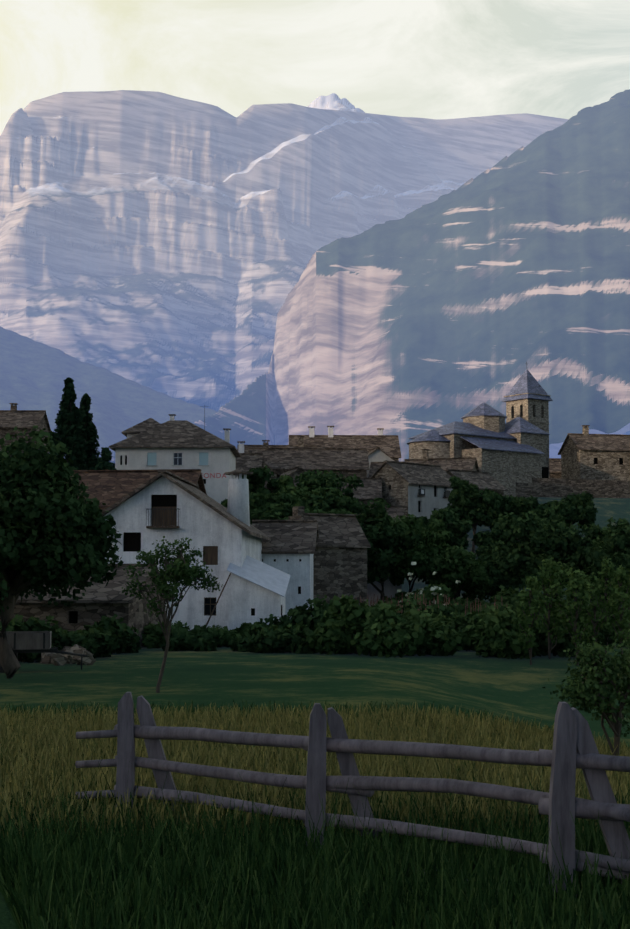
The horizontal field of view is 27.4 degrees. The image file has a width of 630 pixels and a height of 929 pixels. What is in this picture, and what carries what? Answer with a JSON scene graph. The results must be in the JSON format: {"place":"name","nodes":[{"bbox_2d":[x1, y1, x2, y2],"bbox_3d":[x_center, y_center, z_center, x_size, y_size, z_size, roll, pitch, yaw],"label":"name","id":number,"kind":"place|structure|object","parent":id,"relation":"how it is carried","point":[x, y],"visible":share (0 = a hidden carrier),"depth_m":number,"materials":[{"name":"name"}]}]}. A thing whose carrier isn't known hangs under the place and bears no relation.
{"place":"outdoors","nodes":[
{"label":"outdoors","id":0,"kind":"place"},
{"bbox_2d":[0,327,216,456],"bbox_3d":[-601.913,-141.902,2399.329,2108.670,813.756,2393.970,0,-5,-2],"label":"hill rock","id":1,"kind":"object","parent":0,"point":[34,375],"visible":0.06,"depth_m":2523.49,"materials":[{"name":"blue stone"}]},
{"bbox_2d":[0,90,629,434],"bbox_3d":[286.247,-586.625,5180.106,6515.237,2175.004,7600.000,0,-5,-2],"label":"mountain","id":2,"kind":"structure","parent":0,"point":[168,244],"depth_m":4547.45,"materials":[{"name":"stone"}]},
{"bbox_2d":[0,497,629,928],"bbox_3d":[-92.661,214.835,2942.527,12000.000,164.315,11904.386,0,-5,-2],"label":"terrain","id":3,"kind":"structure","parent":0,"point":[462,681],"depth_m":42.52,"materials":[{"name":"green plant"}]},
{"bbox_2d":[0,403,50,456],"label":"house","id":4,"kind":"structure","parent":3,"relation":"on","point":[13,417],"depth_m":172.53,"materials":[{"name":"stone"}]},
{"bbox_2d":[17,580,33,601],"bbox_3d":[-15.229,4.528,56.484,8.749,8.536,8.194,0,-5,-2],"label":"tree","id":5,"kind":"object","parent":3,"relation":"on","point":[21,594],"depth_m":58.09,"materials":[{"name":"green plant"}]},
{"bbox_2d":[0,614,62,662],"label":"bush","id":6,"kind":"object","parent":3,"relation":"on","point":[32,623],"visible":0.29,"depth_m":51.45,"materials":[{"name":"green plant"}]},
{"bbox_2d":[0,631,87,672],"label":"farm trailer","id":7,"kind":"object","parent":3,"relation":"on","point":[29,641],"visible":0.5,"depth_m":45.08,"materials":[{"name":"grey metal"}]},
{"bbox_2d":[0,426,122,678],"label":"tree","id":8,"kind":"object","parent":3,"relation":"on","point":[55,532],"visible":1,"depth_m":39.94,"materials":[{"name":"green plant"}]},
{"bbox_2d":[40,644,95,665],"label":"rocks","id":9,"kind":"object","parent":3,"relation":"on","point":[57,659],"visible":0.69,"depth_m":48.90,"materials":[{"name":"grey stone"}]},
{"bbox_2d":[55,624,83,634],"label":"bush","id":10,"kind":"object","parent":3,"relation":"on","point":[61,629],"depth_m":56.69,"materials":[{"name":"green plant"}]},
{"bbox_2d":[51,377,88,469],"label":"poplar tree","id":11,"kind":"object","parent":3,"relation":"on","point":[68,430],"visible":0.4,"depth_m":120.99,"materials":[{"name":"green plant"}]},
{"bbox_2d":[51,627,119,658],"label":"bush","id":12,"kind":"object","parent":3,"relation":"on","point":[98,642],"visible":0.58,"depth_m":53.71,"materials":[{"name":"green plant"}]},
{"bbox_2d":[0,564,171,646],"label":"stone barn","id":13,"kind":"structure","parent":3,"relation":"on","point":[97,602],"depth_m":63.01,"materials":[{"name":"grey stone"}]},
{"bbox_2d":[79,393,100,469],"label":"poplar tree","id":14,"kind":"object","parent":3,"relation":"on","point":[90,436],"visible":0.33,"depth_m":125.11,"materials":[{"name":"green plant"}]},
{"bbox_2d":[67,614,140,653],"bbox_3d":[-9.712,7.922,58.544,3.711,2.263,3.227,0,-5,-2],"label":"bush","id":15,"kind":"object","parent":3,"relation":"on","point":[128,638],"visible":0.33,"depth_m":58.02,"materials":[{"name":"green plant"}]},
{"bbox_2d":[95,447,116,469],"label":"poplar tree","id":16,"kind":"object","parent":3,"relation":"on","point":[104,462],"visible":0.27,"depth_m":116.97,"materials":[{"name":"green plant"}]},
{"bbox_2d":[66,469,206,510],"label":"brown roof house","id":17,"kind":"structure","parent":3,"relation":"on","point":[109,488],"depth_m":94.67,"materials":[{"name":"stone"}]},
{"bbox_2d":[140,621,164,648],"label":"bush","id":18,"kind":"object","parent":3,"relation":"on","point":[152,636],"visible":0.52,"depth_m":64.40,"materials":[{"name":"green plant"}]},
{"bbox_2d":[122,536,223,692],"bbox_3d":[-3.967,4.380,36.070,2.318,4.764,2.778,-2,-5,21],"label":"young tree","id":19,"kind":"object","parent":3,"relation":"on","point":[174,570],"visible":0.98,"depth_m":35.84,"materials":[{"name":"green plant"}]},
{"bbox_2d":[109,406,240,503],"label":"house","id":20,"kind":"structure","parent":3,"relation":"on","point":[153,444],"depth_m":134.59,"materials":[{"name":"paint"}]},
{"bbox_2d":[161,620,220,651],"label":"bush","id":21,"kind":"object","parent":3,"relation":"on","point":[197,638],"visible":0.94,"depth_m":60.41,"materials":[{"name":"green plant"}]},
{"bbox_2d":[102,469,289,630],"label":"white house","id":22,"kind":"structure","parent":3,"relation":"on","point":[172,507],"depth_m":73.98,"materials":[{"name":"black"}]},
{"bbox_2d":[221,499,227,506],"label":"slope tree","id":23,"kind":"object","parent":3,"relation":"on","point":[224,503],"depth_m":126.09,"materials":[{"name":"green plant"}]},
{"bbox_2d":[209,625,240,647],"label":"bush","id":24,"kind":"object","parent":3,"relation":"on","point":[226,634],"visible":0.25,"depth_m":64.32,"materials":[{"name":"green plant"}]},
{"bbox_2d":[230,622,253,637],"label":"bush","id":25,"kind":"object","parent":3,"relation":"on","point":[244,628],"visible":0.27,"depth_m":65.95,"materials":[{"name":"green plant"}]},
{"bbox_2d":[236,453,263,478],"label":"house","id":26,"kind":"structure","parent":3,"relation":"on","point":[246,462],"depth_m":151.14,"materials":[{"name":"stone"}]},
{"bbox_2d":[229,622,287,651],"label":"bush","id":27,"kind":"object","parent":3,"relation":"on","point":[240,644],"visible":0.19,"depth_m":60.05,"materials":[{"name":"green plant"}]},
{"bbox_2d":[237,441,279,486],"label":"house","id":28,"kind":"structure","parent":3,"relation":"on","point":[241,450],"depth_m":157.82,"materials":[{"name":"stone"}]},
{"bbox_2d":[226,492,297,524],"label":"tree","id":29,"kind":"object","parent":3,"relation":"on","point":[284,503],"visible":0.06,"depth_m":110.04,"materials":[{"name":"green plant"}]},
{"bbox_2d":[242,466,282,496],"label":"tree","id":30,"kind":"object","parent":3,"relation":"on","point":[258,477],"visible":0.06,"depth_m":140.27,"materials":[{"name":"green plant"}]},
{"bbox_2d":[237,436,320,452],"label":"house","id":31,"kind":"structure","parent":3,"relation":"on","point":[299,445],"depth_m":179.99,"materials":[{"name":"stone"}]},
{"bbox_2d":[252,520,318,617],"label":"white house wing","id":32,"kind":"structure","parent":3,"relation":"on","point":[289,548],"depth_m":85.69,"materials":[{"name":"white paint"}]},
{"bbox_2d":[249,502,322,521],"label":"tree","id":33,"kind":"object","parent":3,"relation":"on","point":[262,514],"visible":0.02,"depth_m":98.88,"materials":[{"name":"green plant"}]},
{"bbox_2d":[265,466,306,492],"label":"house","id":34,"kind":"structure","parent":3,"relation":"on","point":[294,472],"depth_m":151.87,"materials":[{"name":"stone"}]},
{"bbox_2d":[247,620,331,653],"bbox_3d":[-1.014,8.112,59.158,4.205,1.966,3.666,0,-5,-2],"label":"bush","id":35,"kind":"object","parent":3,"relation":"on","point":[269,639],"visible":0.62,"depth_m":57.99,"materials":[{"name":"green plant"}]},
{"bbox_2d":[259,595,333,633],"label":"bush","id":36,"kind":"object","parent":3,"relation":"on","point":[310,615],"visible":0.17,"depth_m":65.84,"materials":[{"name":"green plant"}]},
{"bbox_2d":[280,622,314,631],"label":"bush","id":37,"kind":"object","parent":3,"relation":"on","point":[313,626],"depth_m":65.85,"materials":[{"name":"green plant"}]},
{"bbox_2d":[248,440,369,477],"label":"long house","id":38,"kind":"structure","parent":3,"relation":"on","point":[348,461],"depth_m":167.39,"materials":[{"name":"stone"}]},
{"bbox_2d":[275,474,349,508],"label":"tree","id":39,"kind":"object","parent":3,"relation":"on","point":[285,481],"visible":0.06,"depth_m":116.92,"materials":[{"name":"green plant"}]},
{"bbox_2d":[0,698,629,928],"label":"grass","id":40,"kind":"structure","parent":3,"relation":"on","point":[69,859],"depth_m":11.89,"materials":[{"name":"green plant"}]},
{"bbox_2d":[280,469,363,502],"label":"tree","id":41,"kind":"object","parent":3,"relation":"on","point":[314,481],"visible":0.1,"depth_m":129.10,"materials":[{"name":"green plant"}]},
{"bbox_2d":[288,506,370,604],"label":"ruined stone house","id":42,"kind":"structure","parent":3,"relation":"on","point":[340,558],"depth_m":90.97,"materials":[{"name":"grey stone"}]},
{"bbox_2d":[289,426,400,461],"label":"tall house","id":43,"kind":"structure","parent":3,"relation":"on","point":[389,445],"depth_m":189.36,"materials":[{"name":"stone"}]},
{"bbox_2d":[313,599,386,633],"bbox_3d":[2.137,8.063,62.789,4.472,3.060,5.984,0,-5,-2],"label":"bush","id":44,"kind":"object","parent":3,"relation":"on","point":[328,616],"visible":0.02,"depth_m":62.42,"materials":[{"name":"green plant"}]},
{"bbox_2d":[75,692,629,900],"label":"fence","id":45,"kind":"object","parent":3,"relation":"on","point":[571,751],"visible":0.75,"depth_m":12.09,"materials":[{"name":"grey wood"}]},
{"bbox_2d":[306,594,405,655],"bbox_3d":[2.277,7.300,57.792,4.468,2.968,4.824,-3,-6,34],"label":"bush","id":46,"kind":"object","parent":3,"relation":"on","point":[345,634],"visible":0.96,"depth_m":56.52,"materials":[{"name":"green plant"}]},
{"bbox_2d":[300,487,421,583],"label":"tree","id":47,"kind":"object","parent":3,"relation":"on","point":[382,537],"visible":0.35,"depth_m":106.61,"materials":[{"name":"green plant"}]},
{"bbox_2d":[341,478,381,505],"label":"house","id":48,"kind":"structure","parent":3,"relation":"on","point":[371,489],"depth_m":150.57,"materials":[{"name":"stone"}]},
{"bbox_2d":[367,447,395,477],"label":"house","id":49,"kind":"structure","parent":3,"relation":"on","point":[376,454],"depth_m":176.48,"materials":[{"name":"grey paint"}]},
{"bbox_2d":[367,506,403,605],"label":"white house","id":50,"kind":"structure","parent":3,"relation":"on","point":[390,588],"depth_m":121.56,"materials":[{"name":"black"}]},
{"bbox_2d":[368,461,403,477],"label":"house","id":51,"kind":"structure","parent":3,"relation":"on","point":[374,466],"depth_m":175.18,"materials":[{"name":"stone"}]},
{"bbox_2d":[384,591,408,601],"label":"bush","id":52,"kind":"object","parent":3,"relation":"on","point":[399,595],"visible":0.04,"depth_m":115.00,"materials":[{"name":"green plant"}]},
{"bbox_2d":[367,514,428,601],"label":"tree","id":53,"kind":"object","parent":3,"relation":"on","point":[401,568],"visible":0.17,"depth_m":112.61,"materials":[{"name":"green plant"}]},
{"bbox_2d":[384,593,428,612],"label":"bush","id":54,"kind":"object","parent":3,"relation":"on","point":[404,600],"visible":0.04,"depth_m":88.76,"materials":[{"name":"green plant"}]},
{"bbox_2d":[354,608,462,657],"bbox_3d":[4.084,7.629,57.200,4.854,2.539,5.786,0,-5,-2],"label":"bush","id":55,"kind":"object","parent":3,"relation":"on","point":[415,633],"visible":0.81,"depth_m":56.29,"materials":[{"name":"green plant"}]},
{"bbox_2d":[370,460,452,518],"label":"house","id":56,"kind":"structure","parent":3,"relation":"on","point":[418,490],"depth_m":152.48,"materials":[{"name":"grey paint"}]},
{"bbox_2d":[378,515,452,592],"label":"tree","id":57,"kind":"object","parent":3,"relation":"on","point":[433,544],"visible":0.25,"depth_m":119.53,"materials":[{"name":"green plant"}]},
{"bbox_2d":[397,562,460,607],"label":"flowering bush","id":58,"kind":"object","parent":3,"relation":"on","point":[430,594],"visible":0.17,"depth_m":91.47,"materials":[{"name":"green plant"}]},
{"bbox_2d":[395,599,464,617],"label":"bush","id":59,"kind":"object","parent":3,"relation":"on","point":[445,610],"visible":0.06,"depth_m":68.50,"materials":[{"name":"green plant"}]},
{"bbox_2d":[360,592,501,613],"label":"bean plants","id":60,"kind":"object","parent":3,"relation":"on","point":[429,602],"visible":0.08,"depth_m":80.76,"materials":[{"name":"green plant"}]},
{"bbox_2d":[404,449,478,470],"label":"house","id":61,"kind":"structure","parent":3,"relation":"on","point":[467,463],"depth_m":170.60,"materials":[{"name":"stone"}]},
{"bbox_2d":[419,611,464,627],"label":"bush","id":62,"kind":"object","parent":3,"relation":"on","point":[446,621],"depth_m":64.18,"materials":[{"name":"green plant"}]},
{"bbox_2d":[416,507,472,548],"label":"tree","id":63,"kind":"object","parent":3,"relation":"on","point":[459,535],"visible":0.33,"depth_m":136.86,"materials":[{"name":"green plant"}]},
{"bbox_2d":[425,545,492,600],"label":"tree","id":64,"kind":"object","parent":3,"relation":"on","point":[452,565],"visible":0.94,"depth_m":113.69,"materials":[{"name":"green plant"}]},
{"bbox_2d":[440,612,478,650],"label":"bush","id":65,"kind":"object","parent":3,"relation":"on","point":[467,619],"visible":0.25,"depth_m":61.49,"materials":[{"name":"green plant"}]},
{"bbox_2d":[451,597,488,610],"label":"bush","id":66,"kind":"object","parent":3,"relation":"on","point":[459,600],"visible":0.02,"depth_m":108.71,"materials":[{"name":"green plant"}]},
{"bbox_2d":[463,607,477,614],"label":"bush","id":67,"kind":"object","parent":3,"relation":"on","point":[469,608],"depth_m":102.47,"materials":[{"name":"green plant"}]},
{"bbox_2d":[444,476,505,552],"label":"tree","id":68,"kind":"object","parent":3,"relation":"on","point":[467,501],"visible":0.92,"depth_m":146.52,"materials":[{"name":"green plant"}]},
{"bbox_2d":[446,469,507,525],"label":"house","id":69,"kind":"structure","parent":3,"relation":"on","point":[482,480],"depth_m":162.56,"materials":[{"name":"stone"}]},
{"bbox_2d":[407,362,552,496],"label":"church","id":70,"kind":"structure","parent":3,"relation":"on","point":[518,452],"depth_m":180.79,"materials":[{"name":"stone"}]},
{"bbox_2d":[470,605,497,619],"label":"bush","id":71,"kind":"object","parent":3,"relation":"on","point":[485,613],"depth_m":67.41,"materials":[{"name":"green plant"}]},
{"bbox_2d":[476,602,507,612],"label":"bush","id":72,"kind":"object","parent":3,"relation":"on","point":[481,608],"depth_m":97.06,"materials":[{"name":"green plant"}]},
{"bbox_2d":[472,606,517,617],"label":"bush","id":73,"kind":"object","parent":3,"relation":"on","point":[486,610],"depth_m":63.75,"materials":[{"name":"green plant"}]},
{"bbox_2d":[474,540,525,602],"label":"tree","id":74,"kind":"object","parent":3,"relation":"on","point":[496,575],"visible":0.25,"depth_m":119.16,"materials":[{"name":"green plant"}]},
{"bbox_2d":[462,609,541,658],"bbox_3d":[8.482,7.598,56.769,3.447,2.478,3.294,2,-5,-25],"label":"bush","id":75,"kind":"object","parent":3,"relation":"on","point":[489,635],"visible":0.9,"depth_m":56.23,"materials":[{"name":"green plant"}]},
{"bbox_2d":[471,518,532,549],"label":"tree","id":76,"kind":"object","parent":3,"relation":"on","point":[486,537],"visible":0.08,"depth_m":136.64,"materials":[{"name":"green plant"}]},
{"bbox_2d":[476,585,533,608],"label":"bush","id":77,"kind":"object","parent":3,"relation":"on","point":[505,600],"visible":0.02,"depth_m":106.14,"materials":[{"name":"green plant"}]},
{"bbox_2d":[488,495,547,528],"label":"tree","id":78,"kind":"object","parent":3,"relation":"on","point":[518,506],"visible":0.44,"depth_m":148.71,"materials":[{"name":"green plant"}]},
{"bbox_2d":[513,574,546,664],"bbox_3d":[8.893,6.636,53.270,1.379,4.225,1.433,0,-5,-2],"label":"young poplar tree","id":79,"kind":"object","parent":3,"relation":"on","point":[530,609],"visible":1,"depth_m":53.19,"materials":[{"name":"green plant"}]},
{"bbox_2d":[499,592,580,622],"bbox_3d":[10.977,7.845,64.714,4.419,3.466,4.482,-5,-7,44],"label":"bush","id":80,"kind":"object","parent":3,"relation":"on","point":[514,604],"visible":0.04,"depth_m":63.83,"materials":[{"name":"green plant"}]},
{"bbox_2d":[485,511,603,603],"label":"tree","id":81,"kind":"object","parent":3,"relation":"on","point":[530,551],"visible":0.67,"depth_m":98.20,"materials":[{"name":"green plant"}]},
{"bbox_2d":[535,557,563,658],"bbox_3d":[10.098,6.441,55.859,1.411,4.897,1.432,0,-5,-2],"label":"young poplar tree","id":82,"kind":"object","parent":3,"relation":"on","point":[550,567],"visible":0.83,"depth_m":55.81,"materials":[{"name":"green plant"}]},
{"bbox_2d":[535,505,568,530],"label":"tree","id":83,"kind":"object","parent":3,"relation":"on","point":[553,514],"visible":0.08,"depth_m":139.55,"materials":[{"name":"green plant"}]},
{"bbox_2d":[549,458,560,478],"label":"house","id":84,"kind":"structure","parent":3,"relation":"on","point":[555,467],"depth_m":202.59,"materials":[{"name":"stone"}]},
{"bbox_2d":[545,561,571,622],"bbox_3d":[11.092,6.726,58.404,1.394,4.705,1.476,0,-5,-2],"label":"young poplar tree","id":85,"kind":"object","parent":3,"relation":"on","point":[562,573],"visible":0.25,"depth_m":58.35,"materials":[{"name":"green plant"}]},
{"bbox_2d":[524,606,612,657],"bbox_3d":[11.405,7.809,58.783,4.858,2.836,4.715,-5,-7,43],"label":"bush","id":86,"kind":"object","parent":3,"relation":"on","point":[541,637],"visible":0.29,"depth_m":57.64,"materials":[{"name":"green plant"}]},
{"bbox_2d":[544,491,597,529],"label":"tree","id":87,"kind":"object","parent":3,"relation":"on","point":[581,509],"visible":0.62,"depth_m":151.05,"materials":[{"name":"green plant"}]},
{"bbox_2d":[558,567,592,664],"bbox_3d":[10.747,6.514,53.369,1.467,4.530,1.443,0,-5,-2],"label":"young poplar tree","id":88,"kind":"object","parent":3,"relation":"on","point":[574,612],"visible":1,"depth_m":53.29,"materials":[{"name":"green plant"}]},
{"bbox_2d":[542,629,629,755],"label":"fruit tree","id":89,"kind":"object","parent":3,"relation":"on","point":[588,690],"visible":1,"depth_m":21.96,"materials":[{"name":"green plant"}]},
{"bbox_2d":[574,527,610,602],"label":"tree","id":90,"kind":"object","parent":3,"relation":"on","point":[598,541],"visible":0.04,"depth_m":107.91,"materials":[{"name":"green plant"}]},
{"bbox_2d":[558,425,629,480],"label":"house","id":91,"kind":"structure","parent":3,"relation":"on","point":[585,455],"depth_m":189.45,"materials":[{"name":"stone"}]},
{"bbox_2d":[579,572,610,650],"bbox_3d":[12.139,6.787,55.898,1.449,4.254,1.320,-5,-7,44],"label":"young poplar tree","id":92,"kind":"object","parent":3,"relation":"on","point":[593,590],"visible":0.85,"depth_m":55.88,"materials":[{"name":"green plant"}]},
{"bbox_2d":[569,600,629,646],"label":"bush","id":93,"kind":"object","parent":3,"relation":"on","point":[611,638],"visible":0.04,"depth_m":67.41,"materials":[{"name":"green plant"}]},
{"bbox_2d":[576,517,629,609],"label":"tree","id":94,"kind":"object","parent":3,"relation":"on","point":[617,548],"visible":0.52,"depth_m":93.52,"materials":[{"name":"green plant"}]},
{"bbox_2d":[593,557,618,652],"bbox_3d":[13.214,6.660,58.533,1.362,4.907,1.220,-4,-6,37],"label":"young poplar tree","id":95,"kind":"object","parent":3,"relation":"on","point":[607,578],"visible":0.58,"depth_m":58.48,"materials":[{"name":"green plant"}]},
{"bbox_2d":[603,565,629,660],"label":"young poplar tree","id":96,"kind":"object","parent":3,"relation":"on","point":[617,610],"visible":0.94,"depth_m":53.36,"materials":[{"name":"green plant"}]},
{"bbox_2d":[0,0,629,134],"label":"sky","id":97,"kind":"structure","parent":0,"point":[430,59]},
{"bbox_2d":[110,89,629,462],"bbox_3d":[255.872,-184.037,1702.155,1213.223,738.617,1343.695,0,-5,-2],"label":"mountain rock","id":98,"kind":"object","parent":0,"point":[467,297],"visible":0.52,"depth_m":1329.98,"materials":[{"name":"stone"}]},
{"bbox_2d":[515,478,629,497],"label":"stone wall","id":99,"kind":"structure","parent":0,"point":[546,487],"depth_m":180.95,"materials":[{"name":"grey stone"}]}
]}

